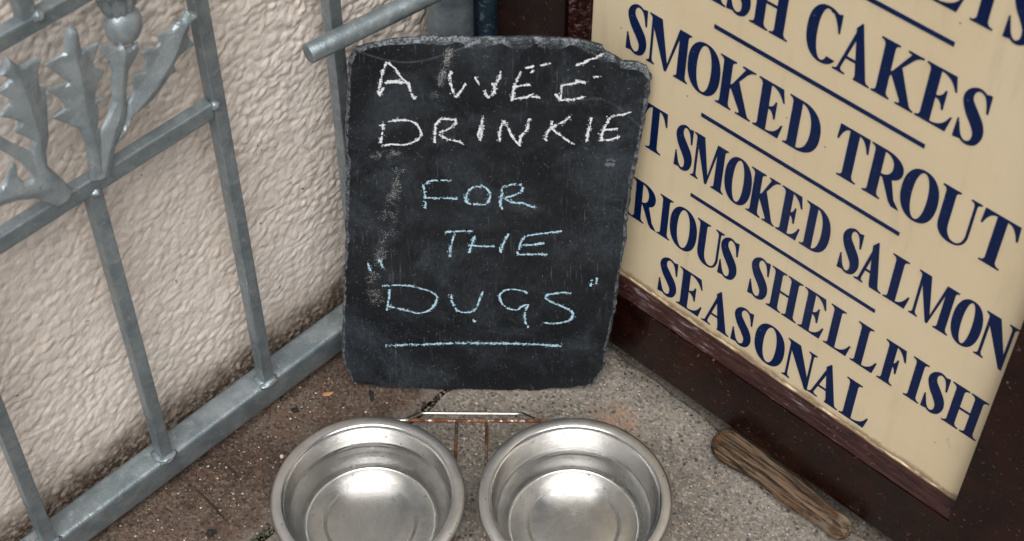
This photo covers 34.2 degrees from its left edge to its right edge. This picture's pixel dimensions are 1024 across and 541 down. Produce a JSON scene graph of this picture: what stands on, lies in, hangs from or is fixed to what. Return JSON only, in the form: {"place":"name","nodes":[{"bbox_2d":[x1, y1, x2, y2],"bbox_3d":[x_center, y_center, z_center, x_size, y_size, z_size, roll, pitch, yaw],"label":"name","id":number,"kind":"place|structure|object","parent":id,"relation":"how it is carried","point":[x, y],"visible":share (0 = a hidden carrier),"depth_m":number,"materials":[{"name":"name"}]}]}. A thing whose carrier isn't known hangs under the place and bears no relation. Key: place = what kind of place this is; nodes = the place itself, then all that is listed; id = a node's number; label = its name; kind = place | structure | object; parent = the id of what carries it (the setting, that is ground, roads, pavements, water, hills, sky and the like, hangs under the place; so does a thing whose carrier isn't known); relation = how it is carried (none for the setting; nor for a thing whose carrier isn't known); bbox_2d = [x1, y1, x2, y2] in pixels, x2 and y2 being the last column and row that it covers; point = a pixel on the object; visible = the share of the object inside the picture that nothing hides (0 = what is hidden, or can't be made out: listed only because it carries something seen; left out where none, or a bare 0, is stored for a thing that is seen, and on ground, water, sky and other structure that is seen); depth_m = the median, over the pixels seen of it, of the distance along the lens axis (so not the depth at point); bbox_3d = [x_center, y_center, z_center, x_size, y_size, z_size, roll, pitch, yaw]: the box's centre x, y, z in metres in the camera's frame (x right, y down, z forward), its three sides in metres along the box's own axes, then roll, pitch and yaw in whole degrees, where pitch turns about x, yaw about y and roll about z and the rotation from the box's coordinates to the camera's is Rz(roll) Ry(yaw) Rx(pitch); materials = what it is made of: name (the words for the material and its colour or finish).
{"place":"outdoors","nodes":[
{"label":"outdoors","id":0,"kind":"place"},
{"bbox_2d":[89,340,892,540],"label":"pavement","id":1,"kind":"structure","parent":0,"point":[714,498],"depth_m":1.64,"materials":[{"name":"concrete"}]},
{"bbox_2d":[205,529,216,536],"bbox_3d":[-0.284,0.248,1.574,0.009,0.005,0.009,25,54,19],"label":"dirt lump","id":2,"kind":"object","parent":1,"relation":"on","point":[211,532],"visible":1,"depth_m":1.57,"materials":[{"name":"grey soil"}]},
{"bbox_2d":[0,0,473,540],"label":"roughcast wall","id":3,"kind":"structure","parent":1,"relation":"on","point":[70,396],"depth_m":1.48,"materials":[{"name":"paint"}]},
{"bbox_2d":[251,524,272,540],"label":"moss","id":4,"kind":"object","parent":1,"relation":"on","point":[254,539],"visible":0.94,"depth_m":1.58,"materials":[{"name":"green plant"}]},
{"bbox_2d":[161,387,377,540],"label":"pale grit","id":5,"kind":"object","parent":1,"relation":"on","point":[260,459],"visible":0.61,"depth_m":1.63,"materials":[{"name":"beige gravel"}]},
{"bbox_2d":[107,368,450,540],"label":"dark grit","id":6,"kind":"object","parent":1,"relation":"on","point":[257,453],"visible":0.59,"depth_m":1.63,"materials":[{"name":"gravel"}]},
{"bbox_2d":[291,407,298,412],"bbox_3d":[-0.217,0.140,1.667,0.009,0.004,0.007,0,49,0],"label":"bark chip","id":7,"kind":"object","parent":1,"relation":"on","point":[294,410],"visible":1,"depth_m":1.67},
{"bbox_2d":[322,392,332,395],"bbox_3d":[-0.186,0.125,1.681,0.012,0.002,0.006,-13,51,-11],"label":"leaf flake","id":8,"kind":"object","parent":1,"relation":"on","point":[327,393],"visible":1,"depth_m":1.68,"materials":[{"name":"plant"}]},
{"bbox_2d":[251,389,450,540],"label":"joint dirt","id":9,"kind":"structure","parent":1,"relation":"on","point":[424,402],"depth_m":1.68,"materials":[{"name":"grey gravel"}]},
{"bbox_2d":[369,389,373,401],"bbox_3d":[-0.142,0.125,1.680,0.005,0.004,0.017,-9,50,-8],"label":"twig","id":10,"kind":"object","parent":1,"relation":"on","point":[371,393],"visible":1,"depth_m":1.68,"materials":[{"name":"black wood"}]},
{"bbox_2d":[303,0,473,62],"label":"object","id":11,"kind":"object","parent":1,"relation":"on","point":[448,17],"visible":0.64,"depth_m":1.38,"materials":[{"name":"grey metal"}]},
{"bbox_2d":[0,0,347,540],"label":"metal gate","id":12,"kind":"structure","parent":11,"relation":"attached to","point":[162,458],"depth_m":1.34,"materials":[{"name":"metal"}]},
{"bbox_2d":[397,411,552,540],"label":"wire bowl stand","id":13,"kind":"object","parent":1,"relation":"on","point":[531,419],"visible":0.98,"depth_m":1.60,"materials":[{"name":"silver metal"}]},
{"bbox_2d":[270,417,465,540],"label":"dog bowl","id":14,"kind":"object","parent":13,"relation":"in","point":[310,450],"visible":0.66,"depth_m":1.57,"materials":[{"name":"metal"}]},
{"bbox_2d":[289,442,448,540],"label":"drinking water","id":15,"kind":"structure","parent":14,"relation":"in","point":[372,491],"depth_m":1.56,"materials":[{"name":"clear liquid"}]},
{"bbox_2d":[477,418,672,540],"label":"dog bowl","id":16,"kind":"object","parent":13,"relation":"in","point":[637,458],"visible":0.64,"depth_m":1.57,"materials":[{"name":"metal"}]},
{"bbox_2d":[497,449,650,540],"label":"drinking water","id":17,"kind":"structure","parent":16,"relation":"in","point":[572,495],"depth_m":1.57,"materials":[{"name":"clear liquid"}]},
{"bbox_2d":[473,0,496,35],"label":"drain pipe","id":18,"kind":"object","parent":1,"relation":"on","point":[485,17],"depth_m":1.53,"materials":[{"name":"blue metal"}]},
{"bbox_2d":[331,34,651,390],"bbox_3d":[-0.025,-0.036,1.535,0.286,0.441,0.007,0,44,0],"label":"slate board","id":19,"kind":"object","parent":1,"relation":"on","point":[489,180],"visible":1,"depth_m":1.51,"materials":[{"name":"black stone"}]},
{"bbox_2d":[609,355,871,539],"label":"sign grit","id":20,"kind":"object","parent":1,"relation":"on","point":[867,534],"visible":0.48,"depth_m":1.69,"materials":[{"name":"gravel"}]},
{"bbox_2d":[711,429,852,539],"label":"driftwood","id":21,"kind":"object","parent":1,"relation":"on","point":[780,481],"visible":1,"depth_m":1.59,"materials":[{"name":"brown wood"}]},
{"bbox_3d":[1.161,-0.237,0.168,2.945,2.820,0.200,35,58,26],"label":"shop wall","id":22,"kind":"object","parent":1,"relation":"on","visible":0},
{"bbox_2d":[497,0,1023,540],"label":"shop sign","id":23,"kind":"object","parent":22,"relation":"attached to","point":[821,282],"visible":0.95,"depth_m":1.39,"materials":[{"name":"beige paint"}]}
]}

